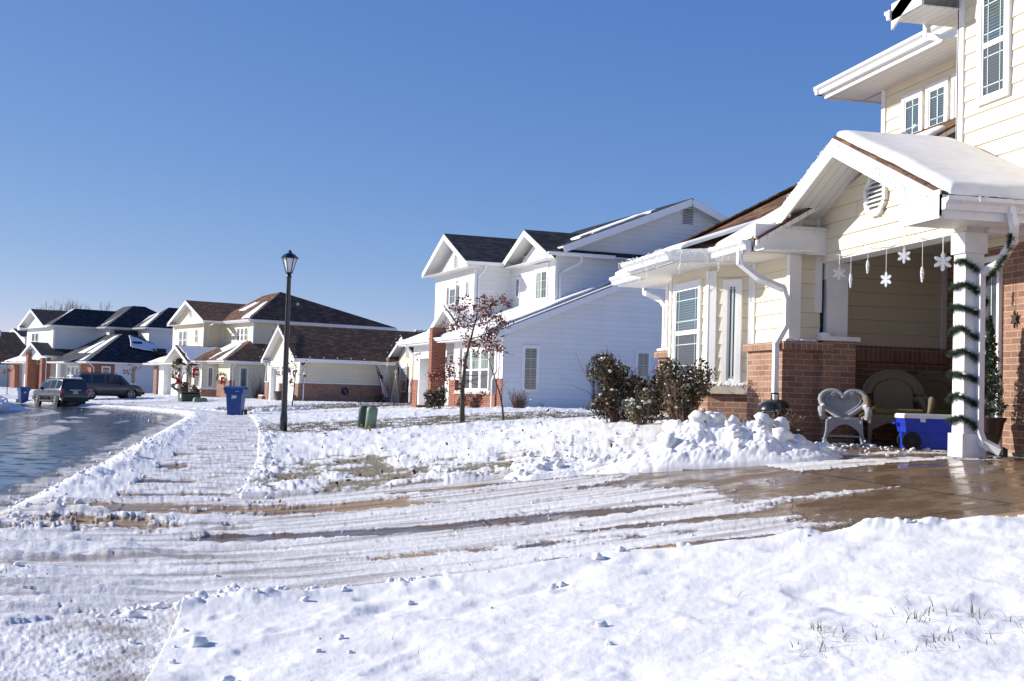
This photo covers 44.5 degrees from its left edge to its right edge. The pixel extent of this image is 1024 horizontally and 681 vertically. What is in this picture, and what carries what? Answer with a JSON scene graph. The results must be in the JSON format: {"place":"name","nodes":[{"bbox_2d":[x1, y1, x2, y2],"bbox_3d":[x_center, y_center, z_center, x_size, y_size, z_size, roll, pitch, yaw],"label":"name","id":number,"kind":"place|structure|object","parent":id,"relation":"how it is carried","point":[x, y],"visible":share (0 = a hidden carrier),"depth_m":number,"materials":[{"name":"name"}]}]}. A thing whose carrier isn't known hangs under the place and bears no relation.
{"place":"outdoors","nodes":[
{"label":"outdoors","id":0,"kind":"place"},
{"bbox_2d":[0,400,185,511],"bbox_3d":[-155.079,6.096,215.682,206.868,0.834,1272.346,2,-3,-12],"label":"road","id":1,"kind":"structure","parent":0,"point":[43,448],"depth_m":26.55,"materials":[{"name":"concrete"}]},
{"bbox_2d":[0,396,31,410],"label":"snow pile","id":2,"kind":"object","parent":1,"relation":"on","point":[12,406],"visible":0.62,"depth_m":58.55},
{"bbox_2d":[16,386,30,402],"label":"trash cart","id":3,"kind":"object","parent":1,"relation":"on","point":[23,394],"visible":0.96,"depth_m":83.31,"materials":[{"name":"blue plastic"}]},
{"bbox_2d":[32,377,88,406],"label":"parked suv","id":4,"kind":"object","parent":1,"relation":"on","point":[56,391],"visible":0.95,"depth_m":76.73,"materials":[{"name":"paint"}]},
{"bbox_2d":[0,398,259,680],"bbox_3d":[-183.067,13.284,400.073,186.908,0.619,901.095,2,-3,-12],"label":"sidewalk","id":5,"kind":"structure","parent":0,"point":[213,458],"depth_m":6.51,"materials":[{"name":"snow"}]},
{"bbox_2d":[215,402,410,410],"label":"grass","id":6,"kind":"structure","parent":0,"point":[354,405],"depth_m":62.98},
{"bbox_2d":[385,373,399,402],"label":"ornamental grass","id":7,"kind":"object","parent":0,"point":[390,391],"depth_m":81.00,"materials":[{"name":"plant"}]},
{"bbox_2d":[388,373,405,402],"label":"ornamental grass","id":8,"kind":"object","parent":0,"point":[396,391],"depth_m":79.85,"materials":[{"name":"plant"}]},
{"bbox_2d":[0,0,932,391],"label":"sky","id":9,"kind":"structure","parent":0,"point":[156,155],"materials":[{"name":"blue"}]},
{"bbox_2d":[0,387,1023,680],"bbox_3d":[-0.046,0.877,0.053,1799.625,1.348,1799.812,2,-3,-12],"label":"ground","id":10,"kind":"structure","parent":0,"point":[652,607],"depth_m":6.06,"materials":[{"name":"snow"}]},
{"bbox_2d":[1,368,12,394],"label":"sapling","id":11,"kind":"object","parent":10,"relation":"on","point":[7,371],"visible":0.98,"depth_m":98.92,"materials":[{"name":"brown plant"}]},
{"bbox_2d":[0,330,25,386],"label":"brown roof house","id":12,"kind":"structure","parent":10,"relation":"on","point":[12,345],"depth_m":151.46,"materials":[{"name":"beige"}]},
{"bbox_2d":[10,328,108,363],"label":"dark roof house","id":13,"kind":"structure","parent":10,"relation":"on","point":[22,335],"depth_m":174.12,"materials":[{"name":"grey"}]},
{"bbox_2d":[64,301,112,310],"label":"bare winter tree","id":14,"kind":"object","parent":10,"relation":"on","point":[86,305],"visible":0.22,"depth_m":184.77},
{"bbox_2d":[1,306,178,392],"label":"white brick house","id":15,"kind":"structure","parent":10,"relation":"on","point":[69,343],"depth_m":118.95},
{"bbox_2d":[66,366,70,377],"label":"window","id":16,"kind":"structure","parent":15,"relation":"in","point":[68,374],"depth_m":114.65,"materials":[{"name":"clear glass"}]},
{"bbox_2d":[102,366,110,373],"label":"window","id":17,"kind":"structure","parent":15,"relation":"in","point":[105,369],"depth_m":110.80,"materials":[{"name":"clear glass"}]},
{"bbox_2d":[129,368,136,383],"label":"window","id":18,"kind":"structure","parent":15,"relation":"in","point":[133,377],"depth_m":112.35,"materials":[{"name":"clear glass"}]},
{"bbox_2d":[72,372,144,399],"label":"parked suv","id":19,"kind":"object","parent":10,"relation":"on","point":[104,384],"visible":0.72,"depth_m":87.75,"materials":[{"name":"paint"}]},
{"bbox_2d":[122,364,141,399],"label":"sapling","id":20,"kind":"object","parent":10,"relation":"on","point":[131,374],"visible":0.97,"depth_m":86.78,"materials":[{"name":"brown plant"}]},
{"bbox_2d":[179,373,188,391],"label":"wicker sleigh planter","id":21,"kind":"object","parent":10,"relation":"on","point":[183,387],"visible":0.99,"depth_m":95.06,"materials":[{"name":"brown wicker"}]},
{"bbox_2d":[191,384,199,393],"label":"round bush","id":22,"kind":"object","parent":10,"relation":"on","point":[194,387],"visible":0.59,"depth_m":91.74,"materials":[{"name":"brown plant"}]},
{"bbox_2d":[243,373,266,398],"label":"bare shrub","id":23,"kind":"object","parent":10,"relation":"on","point":[258,391],"visible":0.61,"depth_m":89.91,"materials":[{"name":"red plant"}]},
{"bbox_2d":[142,292,398,397],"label":"cream two storey house","id":24,"kind":"structure","parent":10,"relation":"on","point":[211,340],"depth_m":96.66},
{"bbox_2d":[169,368,185,394],"bbox_3d":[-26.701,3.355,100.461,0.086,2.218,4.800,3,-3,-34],"label":"front door","id":25,"kind":"structure","parent":24,"relation":"in","point":[171,380],"depth_m":101.60,"materials":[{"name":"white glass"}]},
{"bbox_2d":[171,358,189,392],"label":"decorated post","id":26,"kind":"object","parent":24,"relation":"attached to","point":[178,361],"visible":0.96,"depth_m":95.57,"materials":[{"name":"multicoloured plant"}]},
{"bbox_2d":[178,330,182,344],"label":"window","id":27,"kind":"structure","parent":24,"relation":"in","point":[180,340],"depth_m":101.82,"materials":[{"name":"clear glass"}]},
{"bbox_2d":[182,330,186,345],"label":"window","id":28,"kind":"structure","parent":24,"relation":"in","point":[184,342],"depth_m":101.03,"materials":[{"name":"clear glass"}]},
{"bbox_2d":[185,363,196,377],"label":"wreath","id":29,"kind":"object","parent":24,"relation":"hanging from","point":[193,375],"visible":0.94,"depth_m":93.91,"materials":[{"name":"green plant"}]},
{"bbox_2d":[194,329,197,342],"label":"window","id":30,"kind":"structure","parent":24,"relation":"in","point":[196,330],"depth_m":98.86,"materials":[{"name":"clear glass"}]},
{"bbox_2d":[193,366,199,386],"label":"window","id":31,"kind":"structure","parent":24,"relation":"in","point":[196,381],"depth_m":93.92,"materials":[{"name":"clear glass"}]},
{"bbox_2d":[207,366,213,387],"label":"window","id":32,"kind":"structure","parent":24,"relation":"in","point":[210,371],"depth_m":93.06,"materials":[{"name":"clear glass"}]},
{"bbox_2d":[215,372,224,383],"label":"wreath","id":33,"kind":"object","parent":24,"relation":"attached to","point":[222,379],"visible":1,"depth_m":90.67,"materials":[{"name":"multicoloured plant"}]},
{"bbox_2d":[236,327,239,340],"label":"window","id":34,"kind":"structure","parent":24,"relation":"in","point":[238,328],"depth_m":95.94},
{"bbox_2d":[240,327,243,340],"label":"window","id":35,"kind":"structure","parent":24,"relation":"in","point":[241,328],"depth_m":95.35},
{"bbox_2d":[239,367,247,386],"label":"window","id":36,"kind":"structure","parent":24,"relation":"in","point":[242,370],"depth_m":90.62,"materials":[{"name":"clear glass"}]},
{"bbox_2d":[244,327,247,339],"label":"window","id":37,"kind":"structure","parent":24,"relation":"in","point":[245,328],"depth_m":94.68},
{"bbox_2d":[274,391,281,399],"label":"planter tub","id":38,"kind":"object","parent":10,"relation":"on","point":[278,395],"visible":0.63,"depth_m":79.18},
{"bbox_2d":[250,407,320,411],"bbox_3d":[-9.377,3.073,53.970,5.293,0.455,1.150,2,-3,-18],"label":"snow pile","id":39,"kind":"object","parent":10,"relation":"on","point":[274,409],"visible":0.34,"depth_m":53.53,"materials":[{"name":"snow"}]},
{"bbox_2d":[279,250,298,430],"bbox_3d":[-5.061,0.022,28.072,0.400,4.132,0.346,2,-3,-12],"label":"lamp post","id":40,"kind":"object","parent":10,"relation":"on","point":[289,258],"visible":0.95,"depth_m":28.02,"materials":[{"name":"black metal"}]},
{"bbox_2d":[277,357,307,406],"bbox_3d":[-10.523,2.115,60.017,1.600,2.648,0.857,2,-3,-12],"label":"sapling","id":41,"kind":"object","parent":10,"relation":"on","point":[295,372],"visible":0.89,"depth_m":59.94,"materials":[{"name":"brown plant"}]},
{"bbox_2d":[357,406,367,427],"bbox_3d":[-3.368,1.754,28.304,0.239,0.550,0.195,5,-3,-12],"label":"utility pedestal","id":42,"kind":"object","parent":10,"relation":"on","point":[362,416],"visible":0.68,"depth_m":28.23,"materials":[{"name":"green metal"}]},
{"bbox_2d":[364,407,377,428],"bbox_3d":[-3.038,1.704,26.980,0.250,0.550,0.203,7,-4,-12],"label":"utility pedestal","id":43,"kind":"object","parent":10,"relation":"on","point":[371,417],"visible":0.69,"depth_m":26.90,"materials":[{"name":"green metal"}]},
{"bbox_2d":[258,325,495,402],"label":"cream garage house","id":44,"kind":"structure","parent":10,"relation":"on","point":[330,379],"depth_m":81.04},
{"bbox_2d":[275,369,282,390],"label":"front door","id":45,"kind":"structure","parent":44,"relation":"in","point":[277,380],"depth_m":84.45,"materials":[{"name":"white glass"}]},
{"bbox_2d":[287,368,293,399],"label":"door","id":46,"kind":"structure","parent":44,"relation":"in","point":[290,389],"depth_m":81.60,"materials":[{"name":"white glass"}]},
{"bbox_2d":[259,323,374,360],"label":"christmas lights","id":47,"kind":"object","parent":44,"relation":"attached to","point":[303,356],"visible":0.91,"depth_m":80.23,"materials":[{"name":"white plastic"}]},
{"bbox_2d":[341,387,348,394],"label":"wall plaque","id":48,"kind":"object","parent":44,"relation":"attached to","point":[344,390],"depth_m":80.22,"materials":[{"name":"blue metal"}]},
{"bbox_2d":[376,364,391,397],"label":"american flag","id":49,"kind":"object","parent":44,"relation":"attached to","point":[386,392],"visible":1,"depth_m":80.85,"materials":[{"name":"multicoloured fabric"}]},
{"bbox_2d":[399,363,407,391],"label":"window","id":50,"kind":"structure","parent":44,"relation":"in","point":[403,367],"depth_m":80.67,"materials":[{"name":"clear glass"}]},
{"bbox_2d":[102,425,652,493],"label":"grass","id":51,"kind":"structure","parent":10,"relation":"on","point":[410,464],"depth_m":14.90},
{"bbox_2d":[373,393,384,402],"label":"evergreen shrub","id":52,"kind":"object","parent":10,"relation":"on","point":[380,396],"visible":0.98,"depth_m":79.93,"materials":[{"name":"green plant"}]},
{"bbox_2d":[381,357,391,402],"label":"wire light tree","id":53,"kind":"object","parent":10,"relation":"on","point":[385,383],"visible":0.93,"depth_m":80.64,"materials":[{"name":"grey metal"}]},
{"bbox_2d":[390,370,398,401],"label":"wire light tree","id":54,"kind":"object","parent":10,"relation":"on","point":[395,380],"visible":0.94,"depth_m":79.48,"materials":[{"name":"grey metal"}]},
{"bbox_2d":[423,385,449,408],"bbox_3d":[-2.606,1.964,42.944,0.913,0.916,0.663,2,-3,-12],"label":"evergreen shrub","id":55,"kind":"object","parent":10,"relation":"on","point":[432,396],"visible":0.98,"depth_m":42.88,"materials":[{"name":"green plant"}]},
{"bbox_2d":[260,408,612,502],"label":"fallen leaves","id":56,"kind":"object","parent":10,"relation":"on","point":[414,471],"visible":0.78,"depth_m":16.84,"materials":[{"name":"brown plant"}]},
{"bbox_2d":[257,410,619,432],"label":"grass","id":57,"kind":"structure","parent":10,"relation":"on","point":[407,425],"depth_m":29.32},
{"bbox_2d":[425,291,513,422],"bbox_3d":[-0.867,0.394,26.583,1.861,3.034,1.501,2,-3,-12],"label":"young oak tree","id":58,"kind":"object","parent":10,"relation":"on","point":[439,375],"visible":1,"depth_m":26.64,"materials":[{"name":"brown plant"}]},
{"bbox_2d":[465,390,489,407],"bbox_3d":[-1.229,1.952,41.691,0.839,0.742,0.644,4,-3,-43],"label":"brown shrub","id":59,"kind":"object","parent":10,"relation":"on","point":[473,402],"visible":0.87,"depth_m":41.64,"materials":[{"name":"red plant"}]},
{"bbox_2d":[487,351,505,419],"bbox_3d":[-0.425,0.995,25.660,0.310,1.636,0.786,0,-3,34],"label":"leaning sapling","id":60,"kind":"object","parent":10,"relation":"on","point":[503,413],"visible":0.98,"depth_m":25.86,"materials":[{"name":"brown plant"}]},
{"bbox_2d":[507,385,531,407],"bbox_3d":[0.224,1.764,38.588,0.769,0.821,0.856,2,-3,-12],"label":"bare shrub","id":61,"kind":"object","parent":10,"relation":"on","point":[517,403],"visible":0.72,"depth_m":38.49,"materials":[{"name":"red plant"}]},
{"bbox_2d":[396,198,727,408],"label":"white house","id":62,"kind":"structure","parent":10,"relation":"on","point":[569,301],"depth_m":44.99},
{"bbox_2d":[445,353,455,404],"bbox_3d":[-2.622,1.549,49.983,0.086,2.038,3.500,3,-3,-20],"label":"front door","id":63,"kind":"structure","parent":62,"relation":"in","point":[450,356],"depth_m":49.63,"materials":[{"name":"white glass"}]},
{"bbox_2d":[447,281,457,304],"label":"window","id":64,"kind":"structure","parent":62,"relation":"in","point":[452,285],"depth_m":50.85,"materials":[{"name":"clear glass"}]},
{"bbox_2d":[462,348,470,390],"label":"window","id":65,"kind":"structure","parent":62,"relation":"in","point":[468,371],"depth_m":45.46,"materials":[{"name":"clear glass"}]},
{"bbox_2d":[465,280,468,296],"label":"window","id":66,"kind":"structure","parent":62,"relation":"in","point":[467,281],"depth_m":49.13,"materials":[{"name":"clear glass"}]},
{"bbox_2d":[470,347,479,390],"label":"window","id":67,"kind":"structure","parent":62,"relation":"in","point":[475,368],"depth_m":44.72,"materials":[{"name":"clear glass"}]},
{"bbox_2d":[479,347,489,390],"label":"window","id":68,"kind":"structure","parent":62,"relation":"in","point":[484,362],"depth_m":43.79,"materials":[{"name":"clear glass"}]},
{"bbox_2d":[515,277,519,297],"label":"window","id":69,"kind":"structure","parent":62,"relation":"in","point":[517,280],"depth_m":48.13,"materials":[{"name":"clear glass"}]},
{"bbox_2d":[521,345,539,391],"bbox_3d":[0.628,0.953,42.380,0.640,1.590,0.045,3,-3,-20],"label":"window","id":70,"kind":"structure","parent":62,"relation":"in","point":[530,353],"depth_m":42.38,"materials":[{"name":"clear glass"}]},
{"bbox_2d":[533,262,549,301],"bbox_3d":[1.063,-2.138,45.822,0.085,1.350,1.420,3,-3,-20],"label":"window","id":71,"kind":"structure","parent":62,"relation":"in","point":[541,270],"depth_m":45.80,"materials":[{"name":"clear glass"}]},
{"bbox_2d":[635,350,651,378],"bbox_3d":[4.606,0.849,43.876,0.620,1.020,0.045,3,-3,-20],"label":"window","id":72,"kind":"structure","parent":62,"relation":"in","point":[645,361],"depth_m":43.88,"materials":[{"name":"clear glass"}]},
{"bbox_2d":[570,345,654,421],"bbox_3d":[1.418,0.638,17.592,1.232,1.141,0.650,2,-3,-12],"label":"rose bush","id":73,"kind":"object","parent":10,"relation":"on","point":[607,399],"visible":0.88,"depth_m":17.53,"materials":[{"name":"green plant"}]},
{"bbox_2d":[621,396,655,424],"bbox_3d":[1.655,0.941,16.448,0.510,0.496,0.377,2,-3,-12],"label":"yew bush","id":74,"kind":"object","parent":10,"relation":"on","point":[635,409],"visible":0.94,"depth_m":16.41,"materials":[{"name":"green plant"}]},
{"bbox_2d":[623,362,680,420],"bbox_3d":[1.909,0.720,17.180,0.824,0.908,0.694,1,-3,6],"label":"rose bush","id":75,"kind":"object","parent":10,"relation":"on","point":[644,389],"visible":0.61,"depth_m":17.18,"materials":[{"name":"green plant"}]},
{"bbox_2d":[503,410,845,481],"bbox_3d":[1.560,1.207,13.156,4.607,0.978,1.610,1,-3,17],"label":"snow pile","id":76,"kind":"object","parent":10,"relation":"on","point":[706,440],"visible":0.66,"depth_m":12.61,"materials":[{"name":"snow"}]},
{"bbox_2d":[653,351,717,422],"bbox_3d":[2.221,0.652,15.912,0.780,1.019,0.673,0,-3,29],"label":"bush","id":77,"kind":"object","parent":10,"relation":"on","point":[684,403],"visible":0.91,"depth_m":15.81,"materials":[{"name":"green plant"}]},
{"bbox_2d":[609,0,1023,457],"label":"cream house","id":78,"kind":"structure","parent":10,"relation":"on","point":[790,319],"depth_m":14.86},
{"bbox_2d":[611,238,742,285],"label":"icicle lights","id":79,"kind":"object","parent":78,"relation":"hanging from","point":[665,257],"visible":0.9,"depth_m":16.20,"materials":[{"name":"white plastic"}]},
{"bbox_2d":[671,279,702,381],"bbox_3d":[2.391,-0.116,17.098,0.045,1.370,1.060,2,-3,-12],"label":"window","id":80,"kind":"structure","parent":78,"relation":"in","point":[687,319],"depth_m":17.08,"materials":[{"name":"white glass"}]},
{"bbox_2d":[721,279,742,382],"bbox_3d":[2.844,-0.109,16.155,0.260,1.360,0.074,0,-3,33],"label":"window","id":81,"kind":"structure","parent":78,"relation":"in","point":[732,306],"depth_m":16.15,"materials":[{"name":"white glass"}]},
{"bbox_2d":[772,143,933,222],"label":"icicle lights","id":82,"kind":"object","parent":78,"relation":"attached to","point":[875,171],"visible":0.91,"depth_m":12.86,"materials":[{"name":"white plastic"}]},
{"bbox_2d":[834,229,961,254],"bbox_3d":[4.034,-1.050,13.271,0.008,0.141,2.619,2,-3,-12],"label":"light cord","id":83,"kind":"object","parent":78,"relation":"attached to","point":[896,240],"visible":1,"depth_m":13.15,"materials":[{"name":"white plastic"}]},
{"bbox_2d":[833,255,845,279],"bbox_3d":[3.776,-0.841,14.418,0.143,0.289,0.016,2,-3,1],"label":"snowflake ornament","id":84,"kind":"object","parent":83,"relation":"hanging from","point":[838,272],"visible":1,"depth_m":14.41,"materials":[{"name":"white plastic"}]},
{"bbox_2d":[881,245,891,286],"bbox_3d":[4.003,-0.797,13.368,0.120,0.450,0.016,0,-3,40],"label":"snowflake ornament","id":85,"kind":"object","parent":83,"relation":"hanging from","point":[885,278],"visible":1,"depth_m":13.36,"materials":[{"name":"white plastic"}]},
{"bbox_2d":[898,237,909,263],"bbox_3d":[4.085,-0.945,13.020,0.130,0.287,0.016,0,-3,28],"label":"snowflake ornament","id":86,"kind":"object","parent":83,"relation":"hanging from","point":[903,255],"visible":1,"depth_m":13.01,"materials":[{"name":"white plastic"}]},
{"bbox_2d":[920,238,923,282],"bbox_3d":[4.158,-0.811,12.663,0.039,0.453,0.047,2,-3,-12],"label":"icicle ornament","id":87,"kind":"object","parent":83,"relation":"hanging from","point":[922,273],"visible":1,"depth_m":12.65,"materials":[{"name":"white plastic"}]},
{"bbox_2d":[934,237,950,270],"bbox_3d":[4.239,-0.852,12.297,0.164,0.336,0.016,2,-3,4],"label":"snowflake ornament","id":88,"kind":"object","parent":83,"relation":"hanging from","point":[942,260],"visible":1,"depth_m":12.29,"materials":[{"name":"white plastic"}]},
{"bbox_2d":[901,88,924,133],"bbox_3d":[5.470,-2.806,17.077,0.045,1.180,0.540,2,-3,-12],"label":"window","id":89,"kind":"structure","parent":78,"relation":"in","point":[912,104],"depth_m":17.07,"materials":[{"name":"clear glass"}]},
{"bbox_2d":[925,76,950,136],"bbox_3d":[5.603,-2.829,16.472,0.045,1.180,0.540,2,-3,-12],"label":"window","id":90,"kind":"structure","parent":78,"relation":"in","point":[937,94],"depth_m":16.47,"materials":[{"name":"clear glass"}]},
{"bbox_2d":[950,73,956,138],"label":"window","id":91,"kind":"structure","parent":78,"relation":"in","point":[954,76],"depth_m":16.07,"materials":[{"name":"white glass"}]},
{"bbox_2d":[944,256,990,437],"bbox_3d":[4.418,0.205,12.117,0.369,2.037,0.368,2,-3,-12],"label":"garland","id":92,"kind":"object","parent":78,"relation":"attached to","point":[959,307],"visible":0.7,"depth_m":12.02},
{"bbox_2d":[956,193,1023,216],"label":"icicle lights","id":93,"kind":"object","parent":78,"relation":"attached to","point":[987,200],"visible":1,"depth_m":11.38,"materials":[{"name":"white plastic"}]},
{"bbox_2d":[984,255,1002,445],"bbox_3d":[4.961,0.116,13.264,0.045,1.980,0.730,2,-3,-12],"label":"window","id":94,"kind":"structure","parent":78,"relation":"in","point":[994,288],"depth_m":12.96,"materials":[{"name":"clear glass"}]},
{"bbox_2d":[976,0,1012,106],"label":"window","id":95,"kind":"structure","parent":78,"relation":"in","point":[994,17],"depth_m":13.22,"materials":[{"name":"white glass"}]},
{"bbox_2d":[989,233,1016,279],"bbox_3d":[4.609,-0.801,11.767,0.164,0.436,0.547,2,-3,-6],"label":"garland scrap","id":96,"kind":"object","parent":78,"relation":"attached to","point":[1003,258],"visible":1,"depth_m":11.67,"materials":[{"name":"plant"}]},
{"bbox_2d":[1010,295,1018,327],"bbox_3d":[5.109,-0.480,12.699,0.022,0.710,0.117,2,-3,-12],"label":"wall star","id":97,"kind":"object","parent":78,"relation":"attached to","point":[1014,317],"depth_m":12.68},
{"bbox_2d":[0,388,1023,621],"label":"driveway","id":98,"kind":"structure","parent":0,"point":[382,538],"depth_m":9.56,"materials":[{"name":"snow"}]},
{"bbox_2d":[178,392,201,401],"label":"transformer cabinet","id":99,"kind":"object","parent":98,"relation":"on","point":[186,396],"visible":0.81,"depth_m":81.82,"materials":[{"name":"green metal"}]},
{"bbox_2d":[192,397,207,401],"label":"utility vault cover","id":100,"kind":"object","parent":98,"relation":"on","point":[199,399],"visible":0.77,"depth_m":80.71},
{"bbox_2d":[223,386,248,414],"bbox_3d":[-10.440,2.302,47.261,0.756,1.144,0.882,2,-3,2],"label":"trash cart","id":101,"kind":"object","parent":98,"relation":"on","point":[235,399],"visible":0.92,"depth_m":46.95,"materials":[{"name":"blue plastic"}]},
{"bbox_2d":[0,428,1019,680],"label":"snow crumbs","id":102,"kind":"object","parent":98,"relation":"on","point":[194,640],"visible":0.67,"depth_m":8.27,"materials":[{"name":"snow"}]},
{"bbox_2d":[755,393,792,417],"bbox_3d":[3.021,0.891,14.382,0.426,0.581,0.402,1,-3,13],"label":"kettle grill","id":103,"kind":"object","parent":98,"relation":"on","point":[770,405],"visible":0.56,"depth_m":14.25,"materials":[{"name":"black metal"}]},
{"bbox_2d":[754,408,806,434],"bbox_3d":[2.957,0.963,13.780,0.568,0.437,0.317,2,-3,-12],"label":"plant","id":104,"kind":"object","parent":98,"relation":"on","point":[794,431],"visible":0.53,"depth_m":13.75,"materials":[{"name":"plant"}]},
{"bbox_2d":[814,388,875,446],"bbox_3d":[3.816,0.886,14.357,0.684,0.682,0.750,1,-3,12],"label":"chair","id":105,"kind":"object","parent":98,"relation":"on","point":[843,408],"visible":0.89,"depth_m":14.50,"materials":[{"name":"white wicker"}]},
{"bbox_2d":[857,370,934,443],"bbox_3d":[4.487,0.786,14.638,0.832,0.909,0.704,1,-3,10],"label":"wicker armchair","id":106,"kind":"object","parent":98,"relation":"on","point":[893,397],"visible":0.78,"depth_m":14.87,"materials":[{"name":"wicker"}]},
{"bbox_2d":[892,413,951,449],"bbox_3d":[4.598,1.016,13.835,0.738,0.402,0.441,1,-3,9],"label":"wheeled cooler","id":107,"kind":"object","parent":98,"relation":"on","point":[923,431],"visible":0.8,"depth_m":13.66,"materials":[{"name":"blue plastic"}]},
{"bbox_2d":[908,371,951,414],"bbox_3d":[5.139,0.817,14.904,0.817,0.909,0.704,2,-3,-4],"label":"wicker armchair","id":108,"kind":"object","parent":98,"relation":"on","point":[938,391],"visible":0.36,"depth_m":15.19,"materials":[{"name":"wicker"}]},
{"bbox_2d":[984,315,1009,455],"bbox_3d":[4.829,0.456,12.615,0.371,1.437,0.360,2,-3,-12],"label":"planted urn","id":109,"kind":"object","parent":98,"relation":"on","point":[993,427],"visible":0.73,"depth_m":12.56,"materials":[{"name":"green plant"}]},
{"bbox_2d":[778,596,1023,658],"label":"grass","id":110,"kind":"structure","parent":0,"point":[924,613],"depth_m":4.83,"materials":[{"name":"plant"}]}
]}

